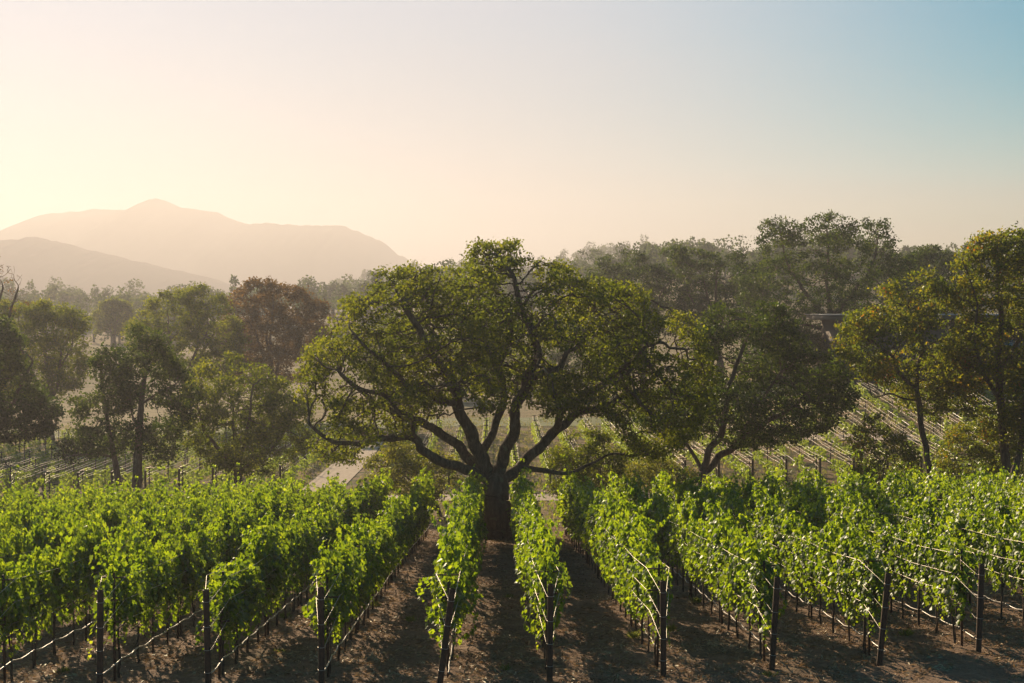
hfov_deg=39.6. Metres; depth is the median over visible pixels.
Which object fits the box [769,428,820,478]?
young trellis row
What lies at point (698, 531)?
grapevine
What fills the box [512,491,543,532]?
grapevine
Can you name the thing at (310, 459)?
young vine
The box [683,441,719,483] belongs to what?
young trellis row
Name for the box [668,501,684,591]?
grapevine
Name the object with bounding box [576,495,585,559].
grapevine
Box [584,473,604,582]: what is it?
grapevine
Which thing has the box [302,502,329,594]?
grapevine
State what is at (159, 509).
grapevine
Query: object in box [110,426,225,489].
young trellis row
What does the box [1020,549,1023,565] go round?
grapevine
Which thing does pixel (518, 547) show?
grapevine
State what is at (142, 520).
grapevine
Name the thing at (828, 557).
grapevine
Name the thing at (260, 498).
grapevine
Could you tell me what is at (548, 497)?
road
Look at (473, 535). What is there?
grapevine
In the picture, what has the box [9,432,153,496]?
young trellis row
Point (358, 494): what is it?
grapevine
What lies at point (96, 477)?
young vine
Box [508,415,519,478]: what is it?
young trellis row
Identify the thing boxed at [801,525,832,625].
grapevine
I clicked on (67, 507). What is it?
grapevine
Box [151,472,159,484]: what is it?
young vine
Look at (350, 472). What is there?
path
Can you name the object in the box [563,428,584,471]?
young trellis row
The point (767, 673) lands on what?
weed
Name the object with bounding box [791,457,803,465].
young vine
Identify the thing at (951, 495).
grapevine
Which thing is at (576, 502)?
grapevine
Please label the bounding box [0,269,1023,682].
ground
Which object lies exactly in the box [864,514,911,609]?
grapevine
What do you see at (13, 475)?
young vine
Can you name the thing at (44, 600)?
grapevine
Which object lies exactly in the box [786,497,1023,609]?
trellis row
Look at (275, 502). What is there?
grapevine
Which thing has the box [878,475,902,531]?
grapevine
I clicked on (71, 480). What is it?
young vine
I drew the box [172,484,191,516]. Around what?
grapevine
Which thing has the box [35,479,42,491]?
young vine
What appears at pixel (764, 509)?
grapevine
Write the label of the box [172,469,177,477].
young vine
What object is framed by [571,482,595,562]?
grapevine
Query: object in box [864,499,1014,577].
trellis row
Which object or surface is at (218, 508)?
grapevine
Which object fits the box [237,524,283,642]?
grapevine
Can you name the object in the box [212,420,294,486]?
young trellis row
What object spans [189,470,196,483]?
young vine
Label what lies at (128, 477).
young vine
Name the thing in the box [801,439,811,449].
young vine
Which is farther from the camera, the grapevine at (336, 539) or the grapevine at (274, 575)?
the grapevine at (336, 539)
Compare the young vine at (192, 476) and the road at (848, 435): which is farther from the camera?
the road at (848, 435)
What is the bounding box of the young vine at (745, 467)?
[740,465,748,477]
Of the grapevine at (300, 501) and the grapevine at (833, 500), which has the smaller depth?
the grapevine at (833, 500)
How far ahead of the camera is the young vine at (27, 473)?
114.34 m
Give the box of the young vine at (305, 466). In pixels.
[302,459,307,469]
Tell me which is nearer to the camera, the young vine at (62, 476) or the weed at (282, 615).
the weed at (282, 615)
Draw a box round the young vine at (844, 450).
[840,445,848,453]
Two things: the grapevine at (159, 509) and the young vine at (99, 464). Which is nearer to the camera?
the grapevine at (159, 509)
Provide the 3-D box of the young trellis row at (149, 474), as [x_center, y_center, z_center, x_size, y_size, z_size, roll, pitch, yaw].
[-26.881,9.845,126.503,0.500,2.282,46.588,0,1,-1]
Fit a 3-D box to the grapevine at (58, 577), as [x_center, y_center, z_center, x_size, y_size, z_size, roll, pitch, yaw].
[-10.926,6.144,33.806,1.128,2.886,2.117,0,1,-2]
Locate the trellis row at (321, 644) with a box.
[315,498,429,682]
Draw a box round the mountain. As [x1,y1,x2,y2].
[0,198,414,308]
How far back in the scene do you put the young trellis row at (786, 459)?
104.44 m
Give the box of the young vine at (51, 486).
[46,483,54,495]
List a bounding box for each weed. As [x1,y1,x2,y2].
[54,666,71,673]
[278,611,292,617]
[370,600,381,605]
[405,615,420,621]
[498,663,510,672]
[624,629,640,638]
[667,622,679,631]
[687,596,701,602]
[760,669,777,676]
[844,619,862,625]
[897,628,914,635]
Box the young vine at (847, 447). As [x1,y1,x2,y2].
[845,444,851,456]
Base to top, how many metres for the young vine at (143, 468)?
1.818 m
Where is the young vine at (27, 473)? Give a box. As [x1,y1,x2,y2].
[23,471,32,480]
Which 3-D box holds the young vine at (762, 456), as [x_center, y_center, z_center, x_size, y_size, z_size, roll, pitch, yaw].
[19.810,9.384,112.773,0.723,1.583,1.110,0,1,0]
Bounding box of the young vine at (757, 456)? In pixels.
[753,448,760,462]
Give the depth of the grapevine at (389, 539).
42.84 m
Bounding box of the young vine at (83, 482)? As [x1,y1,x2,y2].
[79,475,87,492]
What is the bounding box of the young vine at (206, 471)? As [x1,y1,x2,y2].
[203,462,210,476]
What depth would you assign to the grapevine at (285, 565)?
37.95 m
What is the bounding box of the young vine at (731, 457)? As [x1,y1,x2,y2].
[727,456,733,467]
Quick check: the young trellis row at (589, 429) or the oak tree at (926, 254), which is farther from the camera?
the oak tree at (926, 254)
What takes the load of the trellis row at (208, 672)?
on the ground at (968, 671)
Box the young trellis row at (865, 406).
[848,398,955,479]
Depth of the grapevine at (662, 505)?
52.00 m
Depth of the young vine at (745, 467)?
106.39 m
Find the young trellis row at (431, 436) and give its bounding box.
[415,417,441,464]
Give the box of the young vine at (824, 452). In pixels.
[819,448,829,460]
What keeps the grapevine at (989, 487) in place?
on the ground at (968, 671)
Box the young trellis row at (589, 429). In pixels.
[580,415,609,467]
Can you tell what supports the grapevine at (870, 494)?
on the ground at (968, 671)
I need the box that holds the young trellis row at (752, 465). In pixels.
[702,432,753,482]
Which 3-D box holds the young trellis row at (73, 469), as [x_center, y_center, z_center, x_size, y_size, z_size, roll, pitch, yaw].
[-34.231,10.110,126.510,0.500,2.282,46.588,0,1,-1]
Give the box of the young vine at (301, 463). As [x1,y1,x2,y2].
[297,455,304,471]
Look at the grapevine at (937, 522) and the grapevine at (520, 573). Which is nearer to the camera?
the grapevine at (520, 573)
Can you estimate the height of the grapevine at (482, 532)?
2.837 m
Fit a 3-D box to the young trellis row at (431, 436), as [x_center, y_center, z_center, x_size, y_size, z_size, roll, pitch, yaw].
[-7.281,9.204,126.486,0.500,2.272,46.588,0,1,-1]
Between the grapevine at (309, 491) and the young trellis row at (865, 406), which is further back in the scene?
the young trellis row at (865, 406)
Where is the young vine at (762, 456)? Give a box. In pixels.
[758,450,765,463]
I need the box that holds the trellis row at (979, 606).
[700,490,984,652]
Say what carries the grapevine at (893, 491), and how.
on the ground at (968, 671)
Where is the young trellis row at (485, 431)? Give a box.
[482,415,488,440]
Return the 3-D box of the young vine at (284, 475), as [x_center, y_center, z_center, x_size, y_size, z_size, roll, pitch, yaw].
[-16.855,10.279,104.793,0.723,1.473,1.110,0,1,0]
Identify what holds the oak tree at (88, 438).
on the ground at (968, 671)
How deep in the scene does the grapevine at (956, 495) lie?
55.82 m
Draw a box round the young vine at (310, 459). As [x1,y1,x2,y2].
[306,453,312,465]
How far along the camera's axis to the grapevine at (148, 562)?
33.64 m
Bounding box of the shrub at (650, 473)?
[607,456,701,496]
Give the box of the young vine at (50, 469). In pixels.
[46,466,55,482]
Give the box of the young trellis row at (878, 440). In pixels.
[829,403,922,481]
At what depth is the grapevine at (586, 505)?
53.16 m
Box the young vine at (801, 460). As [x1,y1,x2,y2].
[798,454,805,472]
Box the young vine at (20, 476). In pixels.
[17,470,25,485]
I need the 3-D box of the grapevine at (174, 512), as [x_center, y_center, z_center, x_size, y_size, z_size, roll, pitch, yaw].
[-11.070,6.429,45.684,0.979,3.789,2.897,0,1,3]
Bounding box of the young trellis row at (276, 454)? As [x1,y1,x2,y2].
[245,422,320,487]
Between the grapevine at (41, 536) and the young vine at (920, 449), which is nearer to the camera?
the grapevine at (41, 536)
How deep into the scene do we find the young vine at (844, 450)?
115.96 m
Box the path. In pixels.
[303,442,382,494]
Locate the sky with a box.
[0,0,1023,274]
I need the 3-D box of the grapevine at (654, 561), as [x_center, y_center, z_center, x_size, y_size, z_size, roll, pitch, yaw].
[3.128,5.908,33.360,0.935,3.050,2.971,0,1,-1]
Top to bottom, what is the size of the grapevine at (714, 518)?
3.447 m
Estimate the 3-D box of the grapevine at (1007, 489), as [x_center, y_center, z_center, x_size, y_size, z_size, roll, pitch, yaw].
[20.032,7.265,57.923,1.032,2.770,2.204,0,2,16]
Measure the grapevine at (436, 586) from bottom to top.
2.666 m
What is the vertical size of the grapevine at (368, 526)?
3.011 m
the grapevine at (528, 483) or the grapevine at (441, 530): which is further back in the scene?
the grapevine at (528, 483)
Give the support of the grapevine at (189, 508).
on the ground at (968, 671)
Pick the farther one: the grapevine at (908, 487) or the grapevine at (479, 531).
the grapevine at (908, 487)
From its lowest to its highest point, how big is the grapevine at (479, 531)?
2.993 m
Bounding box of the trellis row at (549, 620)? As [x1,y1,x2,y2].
[520,517,558,681]
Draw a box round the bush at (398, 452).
[358,440,465,516]
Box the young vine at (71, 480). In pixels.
[66,472,75,485]
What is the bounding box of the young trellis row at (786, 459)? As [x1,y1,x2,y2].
[717,415,787,484]
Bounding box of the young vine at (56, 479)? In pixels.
[53,473,60,480]
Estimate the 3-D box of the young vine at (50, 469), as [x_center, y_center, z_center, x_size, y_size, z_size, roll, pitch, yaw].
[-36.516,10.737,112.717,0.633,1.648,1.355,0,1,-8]
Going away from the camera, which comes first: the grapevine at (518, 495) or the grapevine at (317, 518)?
the grapevine at (317, 518)
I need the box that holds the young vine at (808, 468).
[799,466,810,472]
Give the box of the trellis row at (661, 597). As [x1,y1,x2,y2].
[560,493,669,676]
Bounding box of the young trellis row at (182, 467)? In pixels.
[178,429,260,491]
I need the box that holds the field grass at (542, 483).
[0,378,1020,526]
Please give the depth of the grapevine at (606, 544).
42.65 m
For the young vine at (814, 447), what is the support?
on the ground at (968, 671)
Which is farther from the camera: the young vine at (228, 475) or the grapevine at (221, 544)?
the young vine at (228, 475)
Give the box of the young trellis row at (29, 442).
[0,428,60,460]
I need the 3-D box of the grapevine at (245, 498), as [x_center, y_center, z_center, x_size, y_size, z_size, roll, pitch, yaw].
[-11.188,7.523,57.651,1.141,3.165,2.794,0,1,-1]
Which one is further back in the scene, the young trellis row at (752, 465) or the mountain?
the mountain
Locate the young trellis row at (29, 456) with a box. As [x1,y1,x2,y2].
[0,432,106,477]
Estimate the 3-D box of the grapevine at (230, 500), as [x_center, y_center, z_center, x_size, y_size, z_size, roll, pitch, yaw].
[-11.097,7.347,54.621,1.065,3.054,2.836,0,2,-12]
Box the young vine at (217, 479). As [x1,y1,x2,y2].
[214,476,220,488]
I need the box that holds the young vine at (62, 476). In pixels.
[58,471,67,487]
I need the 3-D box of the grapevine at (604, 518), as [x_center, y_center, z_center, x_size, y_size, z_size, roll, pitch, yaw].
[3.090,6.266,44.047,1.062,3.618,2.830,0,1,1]
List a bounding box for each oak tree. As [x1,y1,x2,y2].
[0,256,35,332]
[0,294,96,444]
[0,313,70,447]
[49,341,145,485]
[90,296,138,347]
[109,319,205,487]
[118,281,251,429]
[174,350,321,484]
[212,276,333,412]
[289,236,729,539]
[348,316,431,385]
[434,309,530,382]
[542,314,648,396]
[582,246,699,388]
[626,299,869,486]
[658,242,772,384]
[731,209,920,356]
[737,320,833,389]
[824,264,980,478]
[889,243,982,313]
[935,221,1023,480]
[999,374,1023,485]
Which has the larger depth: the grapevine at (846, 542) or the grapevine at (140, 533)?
the grapevine at (140, 533)
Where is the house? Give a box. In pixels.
[805,314,1023,384]
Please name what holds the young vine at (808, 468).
on the ground at (968, 671)
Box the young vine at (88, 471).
[84,467,92,478]
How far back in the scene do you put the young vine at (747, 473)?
104.66 m
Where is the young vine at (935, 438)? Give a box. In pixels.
[930,435,939,446]
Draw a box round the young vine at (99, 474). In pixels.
[98,469,106,485]
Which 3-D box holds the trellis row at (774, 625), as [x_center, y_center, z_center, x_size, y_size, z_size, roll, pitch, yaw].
[5.439,7.655,53.309,0.584,6.519,44.854,0,1,-1]
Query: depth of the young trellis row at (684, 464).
104.44 m
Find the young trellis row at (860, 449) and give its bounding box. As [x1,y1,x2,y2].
[788,394,888,477]
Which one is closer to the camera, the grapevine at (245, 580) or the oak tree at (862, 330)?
the grapevine at (245, 580)
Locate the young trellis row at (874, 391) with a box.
[856,377,987,464]
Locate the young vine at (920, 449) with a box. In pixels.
[918,442,923,464]
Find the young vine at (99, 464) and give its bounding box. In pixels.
[96,462,102,473]
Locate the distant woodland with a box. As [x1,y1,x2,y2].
[0,227,1023,345]
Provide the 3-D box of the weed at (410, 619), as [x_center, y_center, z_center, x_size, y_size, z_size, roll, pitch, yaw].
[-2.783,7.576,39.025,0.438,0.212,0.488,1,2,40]
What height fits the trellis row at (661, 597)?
6.502 m
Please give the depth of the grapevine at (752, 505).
59.80 m
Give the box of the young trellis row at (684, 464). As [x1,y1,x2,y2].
[629,414,685,477]
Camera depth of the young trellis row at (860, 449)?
110.43 m
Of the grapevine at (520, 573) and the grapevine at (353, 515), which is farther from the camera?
the grapevine at (353, 515)
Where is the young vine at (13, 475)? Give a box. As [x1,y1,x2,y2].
[11,471,18,485]
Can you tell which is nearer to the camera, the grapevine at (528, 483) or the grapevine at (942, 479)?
the grapevine at (528, 483)
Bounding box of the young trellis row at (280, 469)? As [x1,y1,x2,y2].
[279,424,340,485]
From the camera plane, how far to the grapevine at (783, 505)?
53.72 m
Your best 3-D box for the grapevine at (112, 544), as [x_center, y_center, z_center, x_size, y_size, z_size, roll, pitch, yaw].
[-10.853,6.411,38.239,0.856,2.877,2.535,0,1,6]
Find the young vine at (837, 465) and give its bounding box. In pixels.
[834,459,841,471]
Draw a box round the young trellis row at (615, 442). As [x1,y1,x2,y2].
[604,416,651,485]
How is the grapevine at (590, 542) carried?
on the ground at (968, 671)
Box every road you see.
[387,494,649,500]
[696,434,1016,444]
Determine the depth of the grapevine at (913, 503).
45.42 m
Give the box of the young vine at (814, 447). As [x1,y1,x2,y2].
[810,445,817,455]
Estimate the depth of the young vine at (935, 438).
115.90 m
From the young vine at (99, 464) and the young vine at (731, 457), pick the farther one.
the young vine at (99, 464)
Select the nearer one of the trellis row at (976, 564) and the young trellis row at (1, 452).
the trellis row at (976, 564)
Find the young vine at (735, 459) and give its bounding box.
[734,455,740,471]
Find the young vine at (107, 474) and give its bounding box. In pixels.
[104,465,110,481]
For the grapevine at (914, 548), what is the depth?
36.87 m
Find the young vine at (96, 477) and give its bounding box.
[93,470,100,487]
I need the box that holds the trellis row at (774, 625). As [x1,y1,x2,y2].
[629,501,779,669]
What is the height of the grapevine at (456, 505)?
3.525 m
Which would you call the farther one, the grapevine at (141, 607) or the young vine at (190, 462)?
the young vine at (190, 462)
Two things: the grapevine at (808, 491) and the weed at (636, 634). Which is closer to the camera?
the weed at (636, 634)
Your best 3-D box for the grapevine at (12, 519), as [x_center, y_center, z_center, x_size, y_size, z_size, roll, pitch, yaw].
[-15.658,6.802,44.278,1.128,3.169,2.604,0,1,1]
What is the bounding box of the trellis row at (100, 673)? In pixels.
[96,511,289,682]
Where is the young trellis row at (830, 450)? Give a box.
[772,406,854,471]
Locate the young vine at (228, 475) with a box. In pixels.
[225,469,232,479]
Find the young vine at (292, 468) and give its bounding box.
[288,465,295,477]
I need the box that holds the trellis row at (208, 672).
[203,494,385,682]
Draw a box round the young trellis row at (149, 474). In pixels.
[144,431,238,493]
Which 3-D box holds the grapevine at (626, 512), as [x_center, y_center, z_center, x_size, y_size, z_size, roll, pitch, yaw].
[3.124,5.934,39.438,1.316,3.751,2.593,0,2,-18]
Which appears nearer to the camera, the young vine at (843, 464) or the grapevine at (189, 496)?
the grapevine at (189, 496)
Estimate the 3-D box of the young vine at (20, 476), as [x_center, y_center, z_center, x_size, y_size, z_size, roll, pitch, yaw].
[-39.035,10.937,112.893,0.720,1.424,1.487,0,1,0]
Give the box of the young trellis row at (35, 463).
[2,444,81,485]
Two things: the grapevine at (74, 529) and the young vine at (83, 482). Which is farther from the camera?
the young vine at (83, 482)
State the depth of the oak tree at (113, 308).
298.52 m
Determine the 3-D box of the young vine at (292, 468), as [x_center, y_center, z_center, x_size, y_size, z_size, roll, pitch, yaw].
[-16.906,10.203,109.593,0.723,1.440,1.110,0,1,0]
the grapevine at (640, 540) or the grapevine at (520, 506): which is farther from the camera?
the grapevine at (520, 506)
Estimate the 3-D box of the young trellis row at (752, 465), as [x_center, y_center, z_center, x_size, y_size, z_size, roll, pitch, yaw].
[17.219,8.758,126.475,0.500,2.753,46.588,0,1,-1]
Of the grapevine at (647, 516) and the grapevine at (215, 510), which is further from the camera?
the grapevine at (647, 516)
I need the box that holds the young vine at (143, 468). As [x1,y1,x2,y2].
[142,460,147,477]
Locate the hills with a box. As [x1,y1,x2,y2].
[0,237,240,314]
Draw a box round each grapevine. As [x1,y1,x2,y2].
[0,510,28,542]
[0,513,9,535]
[0,526,21,585]
[0,526,34,631]
[0,560,40,680]
[8,546,59,667]
[15,492,42,538]
[21,505,59,623]
[33,518,72,617]
[36,499,52,522]
[36,537,77,654]
[42,497,71,524]
[53,483,73,521]
[55,495,75,515]
[55,501,92,645]
[60,515,85,608]
[68,509,110,635]
[70,485,93,521]
[74,512,92,602]
[79,503,97,531]
[87,502,144,677]
[91,530,116,629]
[93,495,126,552]
[99,525,110,539]
[104,481,126,510]
[106,520,140,620]
[115,501,137,580]
[116,516,151,584]
[116,523,162,663]
[122,491,143,516]
[123,491,139,522]
[129,511,175,652]
[131,490,164,566]
[134,489,154,522]
[140,496,165,518]
[144,529,188,644]
[152,493,174,528]
[152,506,174,550]
[160,479,186,550]
[161,526,205,635]
[166,496,180,517]
[170,518,195,543]
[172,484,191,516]
[172,499,204,537]
[182,498,221,596]
[182,530,216,626]
[185,496,211,532]
[195,554,254,675]
[198,557,265,663]
[201,497,217,532]
[205,493,237,580]
[206,497,227,537]
[213,491,240,566]
[215,491,236,516]
[226,505,251,560]
[229,492,246,510]
[231,555,266,652]
[232,501,259,558]
[235,477,257,507]
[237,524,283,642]
[238,491,271,535]
[241,511,292,635]
[249,483,271,529]
[261,477,285,523]
[264,497,285,543]
[268,531,294,626]
[273,510,301,619]
[278,491,298,523]
[279,519,312,611]
[282,508,291,525]
[287,465,313,513]
[287,480,303,518]
[289,502,318,604]
[293,497,310,516]
[299,484,315,516]
[301,554,350,673]
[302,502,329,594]
[305,521,321,599]
[308,522,366,660]
[309,505,333,585]
[312,494,339,564]
[322,480,351,534]
[326,506,342,549]
[330,484,356,535]
[331,543,366,651]
[332,510,346,545]
[337,537,371,640]
[344,512,376,632]
[348,481,370,523]
[349,495,362,536]
[349,499,359,535]
[351,488,373,528]
[358,517,384,625]
[367,529,385,617]
[368,526,392,608]
[370,520,398,601]
[373,510,399,598]
[375,501,397,591]
[377,497,407,580]
[379,511,403,584]
[384,487,410,576]
[386,494,409,573]
[400,500,412,568]
[400,502,419,561]
[402,475,419,556]
[403,494,418,564]
[405,495,416,557]
[409,487,422,548]
[415,558,483,672]
[426,500,477,643]
[432,536,476,660]
[435,521,478,629]
[437,492,482,608]
[439,489,477,583]
[439,551,479,640]
[445,479,481,563]
[447,521,479,575]
[451,484,480,572]
[454,482,486,538]
[455,478,483,530]
[458,470,484,549]
[463,464,484,519]
[465,496,485,556]
[466,548,475,598]
[471,495,482,547]
[472,506,486,550]
[475,499,488,539]
[510,488,536,530]
[510,501,520,538]
[511,469,531,508]
[511,489,540,543]
[511,491,542,540]
[511,503,549,588]
[512,470,540,537]
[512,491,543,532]
[513,510,544,559]
[513,513,532,560]
[515,502,544,594]
[515,511,549,616]
[515,520,551,616]
[515,534,567,647]
[515,552,572,658]
[521,484,563,639]
[523,492,567,669]
[524,519,547,618]
[565,479,584,554]
[570,485,586,557]
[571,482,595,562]
[572,475,601,565]
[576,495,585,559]
[579,487,613,577]
[580,487,598,569]
[580,509,596,573]
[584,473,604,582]
[588,494,611,587]
[592,482,626,594]
[594,486,625,599]
[601,488,652,617]
[603,512,622,603]
[606,512,643,610]
[609,517,641,624]
[613,501,673,643]
[615,532,645,632]
[623,470,647,521]
[625,522,666,652]
[627,554,673,664]
[629,480,648,516]
[635,486,658,547]
[642,478,666,555]
[644,497,658,556]
[650,505,675,563]
[651,490,674,571]
[657,506,680,576]
[663,516,681,585]
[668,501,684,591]
[674,491,704,594]
[679,517,708,599]
[685,514,709,608]
[687,502,715,615]
[688,498,740,621]
[690,480,703,515]
[696,489,709,519]
[699,484,717,521]
[703,488,725,520]
[710,518,758,630]
[718,489,739,523]
[718,529,749,638]
[720,513,768,648]
[724,495,746,525]
[731,512,743,554]
[732,509,757,536]
[733,537,787,657]
[736,486,784,574]
[743,486,759,511]
[749,518,757,539]
[750,472,780,507]
[759,475,783,502]
[759,505,794,580]
[763,509,800,599]
[775,492,793,524]
[781,511,823,612]
[784,481,809,526]
[787,532,822,618]
[794,503,810,529]
[801,486,826,560]
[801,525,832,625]
[802,460,824,503]
[807,478,829,506]
[808,520,854,633]
[809,482,851,542]
[810,472,828,541]
[815,512,876,642]
[828,503,851,526]
[835,537,892,654]
[840,482,866,503]
[841,490,881,555]
[856,523,879,557]
[862,486,884,512]
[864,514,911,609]
[870,498,896,533]
[874,488,890,509]
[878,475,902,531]
[880,463,915,514]
[884,519,918,618]
[888,499,917,533]
[893,475,926,513]
[893,510,942,626]
[901,487,926,551]
[903,488,926,504]
[915,460,953,548]
[915,492,945,514]
[917,499,956,632]
[926,477,953,509]
[927,497,947,525]
[932,535,977,643]
[934,510,955,598]
[937,486,964,518]
[940,504,991,602]
[941,478,958,506]
[948,485,969,503]
[953,494,990,564]
[960,481,992,504]
[964,496,1000,609]
[973,472,1004,574]
[977,512,1023,618]
[981,488,1021,587]
[991,489,1011,525]
[995,486,1012,506]
[1002,501,1023,625]
[1006,490,1023,516]
[1008,503,1023,591]
[1010,496,1023,548]
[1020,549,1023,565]
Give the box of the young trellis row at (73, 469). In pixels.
[43,434,166,499]
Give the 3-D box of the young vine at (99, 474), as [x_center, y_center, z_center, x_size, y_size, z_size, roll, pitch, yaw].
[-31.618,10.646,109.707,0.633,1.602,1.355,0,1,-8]
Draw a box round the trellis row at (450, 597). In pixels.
[436,531,473,682]
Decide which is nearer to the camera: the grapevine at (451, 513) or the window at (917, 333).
the grapevine at (451, 513)
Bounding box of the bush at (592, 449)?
[540,427,631,496]
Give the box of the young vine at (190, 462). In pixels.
[188,457,196,468]
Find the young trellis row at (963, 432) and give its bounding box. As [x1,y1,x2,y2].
[883,374,1023,475]
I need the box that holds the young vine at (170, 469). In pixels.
[166,467,173,483]
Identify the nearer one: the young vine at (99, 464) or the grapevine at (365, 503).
the grapevine at (365, 503)
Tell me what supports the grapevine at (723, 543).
on the ground at (968, 671)
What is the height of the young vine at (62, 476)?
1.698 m
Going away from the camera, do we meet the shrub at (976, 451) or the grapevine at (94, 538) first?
the grapevine at (94, 538)
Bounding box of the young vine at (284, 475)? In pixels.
[281,471,286,487]
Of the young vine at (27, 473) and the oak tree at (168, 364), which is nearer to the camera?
the oak tree at (168, 364)
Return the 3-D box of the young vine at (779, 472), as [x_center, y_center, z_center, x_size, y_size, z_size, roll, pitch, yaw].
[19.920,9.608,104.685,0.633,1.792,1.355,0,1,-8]
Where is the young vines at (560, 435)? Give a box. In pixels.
[0,372,1023,476]
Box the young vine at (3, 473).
[0,469,7,478]
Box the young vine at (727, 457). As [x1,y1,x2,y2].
[724,454,731,463]
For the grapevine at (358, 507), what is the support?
on the ground at (968, 671)
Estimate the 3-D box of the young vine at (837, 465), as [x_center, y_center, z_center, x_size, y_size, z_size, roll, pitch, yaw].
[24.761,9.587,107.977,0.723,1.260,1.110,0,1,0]
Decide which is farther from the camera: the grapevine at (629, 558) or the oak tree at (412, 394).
the oak tree at (412, 394)
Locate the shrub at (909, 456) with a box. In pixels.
[840,412,926,485]
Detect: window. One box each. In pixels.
[854,341,870,369]
[908,333,923,369]
[1003,327,1021,368]
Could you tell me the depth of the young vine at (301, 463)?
114.34 m
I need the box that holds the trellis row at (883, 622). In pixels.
[656,492,890,665]
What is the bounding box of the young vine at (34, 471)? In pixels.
[30,468,38,478]
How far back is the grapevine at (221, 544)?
41.23 m
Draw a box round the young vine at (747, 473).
[744,468,750,478]
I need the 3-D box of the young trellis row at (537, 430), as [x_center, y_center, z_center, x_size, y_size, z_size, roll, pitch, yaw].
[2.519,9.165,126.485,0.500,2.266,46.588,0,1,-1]
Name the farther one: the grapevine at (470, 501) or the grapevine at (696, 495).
the grapevine at (696, 495)
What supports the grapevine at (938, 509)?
on the ground at (968, 671)
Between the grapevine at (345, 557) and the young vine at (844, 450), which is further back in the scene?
the young vine at (844, 450)
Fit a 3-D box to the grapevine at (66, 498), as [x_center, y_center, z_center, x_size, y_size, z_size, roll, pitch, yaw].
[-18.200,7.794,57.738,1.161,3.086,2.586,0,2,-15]
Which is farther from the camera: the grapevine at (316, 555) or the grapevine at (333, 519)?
the grapevine at (333, 519)
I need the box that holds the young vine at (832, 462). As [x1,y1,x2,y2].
[829,458,836,468]
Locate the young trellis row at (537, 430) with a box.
[532,415,550,486]
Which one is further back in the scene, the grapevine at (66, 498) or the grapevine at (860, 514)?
the grapevine at (66, 498)
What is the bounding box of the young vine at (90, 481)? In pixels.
[86,478,95,486]
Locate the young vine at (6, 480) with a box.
[3,477,8,488]
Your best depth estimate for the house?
150.06 m
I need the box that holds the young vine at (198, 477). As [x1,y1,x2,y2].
[194,469,201,484]
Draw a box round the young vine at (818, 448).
[815,446,822,458]
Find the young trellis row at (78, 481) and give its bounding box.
[77,430,188,494]
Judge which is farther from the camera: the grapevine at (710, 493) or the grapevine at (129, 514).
the grapevine at (710, 493)
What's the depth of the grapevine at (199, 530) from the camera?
39.66 m
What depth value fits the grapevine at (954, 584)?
33.73 m
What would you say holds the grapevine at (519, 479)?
on the ground at (968, 671)
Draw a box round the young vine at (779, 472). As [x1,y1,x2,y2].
[777,459,784,477]
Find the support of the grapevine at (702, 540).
on the ground at (968, 671)
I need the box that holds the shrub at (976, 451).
[931,412,1023,484]
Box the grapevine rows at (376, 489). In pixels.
[0,449,1023,550]
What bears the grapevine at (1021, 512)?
on the ground at (968, 671)
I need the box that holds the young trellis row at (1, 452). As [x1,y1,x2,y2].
[0,432,72,475]
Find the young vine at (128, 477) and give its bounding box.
[123,472,131,488]
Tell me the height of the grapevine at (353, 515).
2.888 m
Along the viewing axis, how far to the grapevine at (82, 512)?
51.73 m
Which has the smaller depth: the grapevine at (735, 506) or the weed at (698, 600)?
the weed at (698, 600)
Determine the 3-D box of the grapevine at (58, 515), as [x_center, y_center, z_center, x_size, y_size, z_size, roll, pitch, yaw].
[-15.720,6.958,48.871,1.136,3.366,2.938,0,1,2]
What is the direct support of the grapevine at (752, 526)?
on the ground at (968, 671)
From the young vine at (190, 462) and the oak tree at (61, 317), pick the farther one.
the oak tree at (61, 317)
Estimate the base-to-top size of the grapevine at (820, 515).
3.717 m
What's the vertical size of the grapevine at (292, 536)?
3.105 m
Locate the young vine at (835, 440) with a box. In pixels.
[832,437,839,449]
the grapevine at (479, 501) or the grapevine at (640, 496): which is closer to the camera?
the grapevine at (479, 501)
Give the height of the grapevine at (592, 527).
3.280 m
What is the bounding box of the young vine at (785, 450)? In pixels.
[780,446,788,461]
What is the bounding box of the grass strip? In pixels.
[4,384,790,437]
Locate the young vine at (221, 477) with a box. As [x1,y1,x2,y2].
[218,474,225,485]
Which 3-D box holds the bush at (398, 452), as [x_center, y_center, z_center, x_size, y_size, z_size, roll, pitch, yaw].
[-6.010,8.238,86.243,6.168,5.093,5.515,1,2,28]
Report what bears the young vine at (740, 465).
on the ground at (968, 671)
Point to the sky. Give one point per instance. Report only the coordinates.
(423, 129)
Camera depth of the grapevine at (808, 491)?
60.28 m
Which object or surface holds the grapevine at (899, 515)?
on the ground at (968, 671)
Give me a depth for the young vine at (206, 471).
112.78 m
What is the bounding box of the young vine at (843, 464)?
[839,460,847,473]
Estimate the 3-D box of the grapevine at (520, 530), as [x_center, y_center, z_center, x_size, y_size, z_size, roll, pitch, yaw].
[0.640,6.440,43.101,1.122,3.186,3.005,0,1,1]
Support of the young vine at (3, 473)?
on the ground at (968, 671)
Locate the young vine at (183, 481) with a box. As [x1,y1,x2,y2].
[180,475,187,489]
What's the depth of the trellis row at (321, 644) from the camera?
29.26 m
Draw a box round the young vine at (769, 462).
[764,460,774,471]
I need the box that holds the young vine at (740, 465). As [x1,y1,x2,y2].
[737,462,744,477]
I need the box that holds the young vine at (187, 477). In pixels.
[184,473,191,488]
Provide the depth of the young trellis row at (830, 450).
110.40 m
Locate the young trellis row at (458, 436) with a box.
[447,423,462,488]
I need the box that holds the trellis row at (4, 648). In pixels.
[0,496,294,682]
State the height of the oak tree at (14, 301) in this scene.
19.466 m

